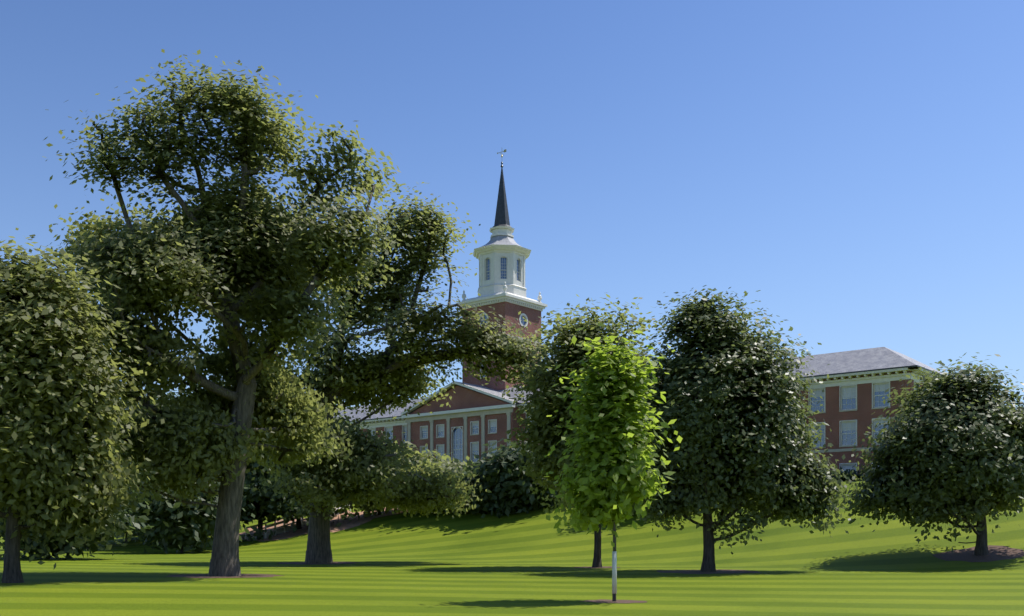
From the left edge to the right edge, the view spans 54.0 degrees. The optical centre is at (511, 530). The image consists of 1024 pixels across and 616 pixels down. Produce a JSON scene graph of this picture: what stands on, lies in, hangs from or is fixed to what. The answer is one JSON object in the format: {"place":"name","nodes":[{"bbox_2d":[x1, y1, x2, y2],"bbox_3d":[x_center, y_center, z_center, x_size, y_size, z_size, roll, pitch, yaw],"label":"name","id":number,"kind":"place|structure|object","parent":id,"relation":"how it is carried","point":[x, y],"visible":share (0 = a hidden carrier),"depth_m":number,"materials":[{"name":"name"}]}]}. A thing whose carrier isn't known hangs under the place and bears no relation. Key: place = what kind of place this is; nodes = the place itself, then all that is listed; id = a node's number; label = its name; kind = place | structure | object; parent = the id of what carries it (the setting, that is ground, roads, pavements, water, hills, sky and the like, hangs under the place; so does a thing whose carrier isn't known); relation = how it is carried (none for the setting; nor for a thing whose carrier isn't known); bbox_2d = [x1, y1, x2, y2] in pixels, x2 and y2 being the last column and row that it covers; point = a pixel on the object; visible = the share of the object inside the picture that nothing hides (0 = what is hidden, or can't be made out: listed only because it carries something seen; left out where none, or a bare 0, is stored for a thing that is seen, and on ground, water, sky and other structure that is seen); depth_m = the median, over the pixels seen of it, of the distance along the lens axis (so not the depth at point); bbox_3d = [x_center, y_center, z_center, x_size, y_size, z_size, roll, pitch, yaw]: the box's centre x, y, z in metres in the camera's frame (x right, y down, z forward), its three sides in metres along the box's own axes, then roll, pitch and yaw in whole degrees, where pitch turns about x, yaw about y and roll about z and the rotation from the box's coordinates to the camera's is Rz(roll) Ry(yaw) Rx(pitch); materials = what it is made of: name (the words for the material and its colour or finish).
{"place":"outdoors","nodes":[
{"label":"outdoors","id":0,"kind":"place"},
{"bbox_2d":[239,507,407,541],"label":"mulch bed","id":1,"kind":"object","parent":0,"point":[353,522],"depth_m":96.14,"materials":[{"name":"brown soil"}]},
{"bbox_2d":[247,513,339,539],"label":"hill path steps","id":2,"kind":"structure","parent":1,"relation":"on","point":[280,530],"depth_m":97.94,"materials":[{"name":"grey stone"}]},
{"bbox_2d":[245,505,350,538],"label":"railing","id":3,"kind":"object","parent":1,"relation":"on","point":[275,523],"visible":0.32,"depth_m":96.01,"materials":[{"name":"black metal"}]},
{"bbox_2d":[0,481,1023,615],"bbox_3d":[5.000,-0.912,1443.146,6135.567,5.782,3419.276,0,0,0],"label":"lawn ground","id":4,"kind":"structure","parent":0,"point":[523,563],"depth_m":42.34,"materials":[{"name":"green plant"}]},
{"bbox_2d":[0,428,156,559],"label":"shrub","id":5,"kind":"object","parent":4,"relation":"on","point":[66,547],"depth_m":62.11,"materials":[{"name":"green plant"}]},
{"bbox_2d":[0,228,182,582],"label":"tree","id":6,"kind":"object","parent":4,"relation":"on","point":[28,458],"depth_m":32.86,"materials":[{"name":"green plant"}]},
{"bbox_2d":[121,522,145,540],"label":"shrub","id":7,"kind":"object","parent":4,"relation":"on","point":[134,535],"depth_m":105.65,"materials":[{"name":"green plant"}]},
{"bbox_2d":[108,385,194,543],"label":"tree","id":8,"kind":"object","parent":4,"relation":"on","point":[135,410],"depth_m":96.57,"materials":[{"name":"green plant"}]},
{"bbox_2d":[120,464,254,553],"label":"shrub","id":9,"kind":"object","parent":4,"relation":"on","point":[193,526],"depth_m":80.27,"materials":[{"name":"green plant"}]},
{"bbox_2d":[165,574,282,577],"bbox_3d":[-11.529,1.807,40.201,4.586,0.063,4.800,0,0,0],"label":"mulch ring","id":10,"kind":"object","parent":4,"relation":"on","point":[207,576],"visible":0.79,"depth_m":39.84,"materials":[{"name":"brown soil"}]},
{"bbox_2d":[31,49,417,575],"bbox_3d":[-11.696,-8.275,40.375,15.966,20.710,13.354,0,0,0],"label":"oak tree","id":11,"kind":"object","parent":4,"relation":"on","point":[254,254],"depth_m":39.13,"materials":[{"name":"green plant"}]},
{"bbox_2d":[221,420,346,541],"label":"shrub","id":12,"kind":"object","parent":4,"relation":"on","point":[265,505],"depth_m":90.90,"materials":[{"name":"green plant"}]},
{"bbox_2d":[279,562,360,564],"bbox_3d":[-11.408,1.904,59.198,5.002,0.015,5.237,0,0,0],"label":"mulch ring","id":13,"kind":"object","parent":4,"relation":"on","point":[303,563],"visible":0.75,"depth_m":58.52,"materials":[{"name":"brown soil"}]},
{"bbox_2d":[296,401,382,528],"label":"tree","id":14,"kind":"object","parent":4,"relation":"on","point":[336,511],"depth_m":97.45,"materials":[{"name":"green plant"}]},
{"bbox_2d":[332,431,422,518],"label":"shrub","id":15,"kind":"object","parent":4,"relation":"on","point":[368,510],"depth_m":97.26,"materials":[{"name":"green plant"}]},
{"bbox_2d":[224,180,552,563],"bbox_3d":[-5.981,-9.235,58.919,22.438,22.944,13.352,0,0,0],"label":"oak tree","id":16,"kind":"object","parent":4,"relation":"on","point":[372,474],"depth_m":58.29,"materials":[{"name":"green plant"}]},
{"bbox_2d":[378,441,458,513],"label":"shrub","id":17,"kind":"object","parent":4,"relation":"on","point":[430,457],"depth_m":92.62,"materials":[{"name":"green plant"}]},
{"bbox_2d":[405,452,474,514],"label":"shrub","id":18,"kind":"object","parent":4,"relation":"on","point":[452,465],"visible":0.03,"depth_m":87.36,"materials":[{"name":"green plant"}]},
{"bbox_2d":[444,459,522,513],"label":"dark shrub","id":19,"kind":"object","parent":4,"relation":"on","point":[480,508],"visible":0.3,"depth_m":82.89,"materials":[{"name":"green plant"}]},
{"bbox_2d":[463,435,562,518],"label":"dark shrub","id":20,"kind":"object","parent":4,"relation":"on","point":[512,490],"depth_m":80.59,"materials":[{"name":"green plant"}]},
{"bbox_2d":[497,294,662,567],"bbox_3d":[4.922,-5.055,52.082,11.437,14.210,9.739,0,0,0],"label":"lawn tree","id":21,"kind":"object","parent":4,"relation":"on","point":[543,430],"depth_m":50.81,"materials":[{"name":"green plant"}]},
{"bbox_2d":[574,566,618,567],"bbox_3d":[4.407,1.889,51.886,2.418,0.018,2.385,0,0,0],"label":"mulch ring","id":22,"kind":"object","parent":4,"relation":"on","point":[595,567],"visible":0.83,"depth_m":51.70,"materials":[{"name":"brown soil"}]},
{"bbox_2d":[541,323,682,600],"bbox_3d":[2.478,-1.595,24.971,3.524,6.849,3.291,0,0,0],"label":"young tree","id":23,"kind":"object","parent":4,"relation":"on","point":[620,475],"depth_m":24.47,"materials":[{"name":"green plant"}]},
{"bbox_2d":[612,551,616,593],"bbox_3d":[2.548,1.037,24.991,0.120,1.050,0.114,0,0,0],"label":"tree guard","id":24,"kind":"object","parent":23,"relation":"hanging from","point":[614,572],"visible":1,"depth_m":24.94,"materials":[{"name":"white paint"}]},
{"bbox_2d":[584,599,645,602],"bbox_3d":[2.554,1.756,24.977,1.633,0.021,1.532,0,0,27],"label":"mulch ring","id":25,"kind":"object","parent":4,"relation":"on","point":[611,601],"visible":0.97,"depth_m":24.93,"materials":[{"name":"brown soil"}]},
{"bbox_2d":[359,258,922,475],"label":"brick walls","id":26,"kind":"structure","parent":4,"relation":"on","point":[465,398],"depth_m":130.14,"materials":[{"name":"red brick"}]},
{"bbox_2d":[481,235,521,246],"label":"cupola roof","id":27,"kind":"structure","parent":26,"relation":"attached to","point":[503,240],"depth_m":138.24,"materials":[{"name":"silver metal"}]},
{"bbox_2d":[493,162,510,226],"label":"spire","id":28,"kind":"structure","parent":26,"relation":"attached to","point":[501,216],"depth_m":139.39,"materials":[{"name":"black metal"}]},
{"bbox_2d":[334,347,941,420],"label":"roof","id":29,"kind":"structure","parent":26,"relation":"attached to","point":[863,359],"depth_m":106.07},
{"bbox_2d":[342,226,939,473],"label":"building trim","id":30,"kind":"structure","parent":26,"relation":"attached to","point":[496,288],"depth_m":136.42,"materials":[{"name":"white paint"}]},
{"bbox_2d":[343,365,940,422],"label":"hall gutter","id":31,"kind":"object","parent":26,"relation":"attached to","point":[918,366],"visible":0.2,"depth_m":101.98,"materials":[{"name":"white metal"}]},
{"bbox_2d":[371,384,914,471],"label":"windows","id":32,"kind":"structure","parent":26,"relation":"in","point":[851,392],"depth_m":103.56,"materials":[{"name":"grey glass"}]},
{"bbox_2d":[657,569,761,573],"bbox_3d":[9.013,1.875,46.137,4.634,0.035,4.572,0,0,0],"label":"mulch ring","id":33,"kind":"object","parent":4,"relation":"on","point":[722,571],"visible":0.86,"depth_m":45.90,"materials":[{"name":"brown soil"}]},
{"bbox_2d":[627,285,872,571],"bbox_3d":[10.473,-4.607,46.264,12.384,13.363,9.062,0,0,0],"label":"maple tree","id":34,"kind":"object","parent":4,"relation":"on","point":[797,495],"depth_m":44.48,"materials":[{"name":"green plant"}]},
{"bbox_2d":[821,466,873,481],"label":"shrub","id":35,"kind":"object","parent":4,"relation":"on","point":[843,478],"visible":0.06,"depth_m":98.92,"materials":[{"name":"green plant"}]},
{"bbox_2d":[828,352,1023,555],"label":"maple tree","id":36,"kind":"object","parent":4,"relation":"on","point":[954,454],"depth_m":47.60,"materials":[{"name":"green plant"}]},
{"bbox_2d":[932,545,1023,561],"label":"mulch ring","id":37,"kind":"object","parent":4,"relation":"on","point":[996,552],"visible":0.89,"depth_m":49.04,"materials":[{"name":"brown soil"}]},
{"bbox_2d":[0,0,1023,406],"label":"sky","id":38,"kind":"structure","parent":0,"point":[857,166],"materials":[{"name":"blue"}]}
]}

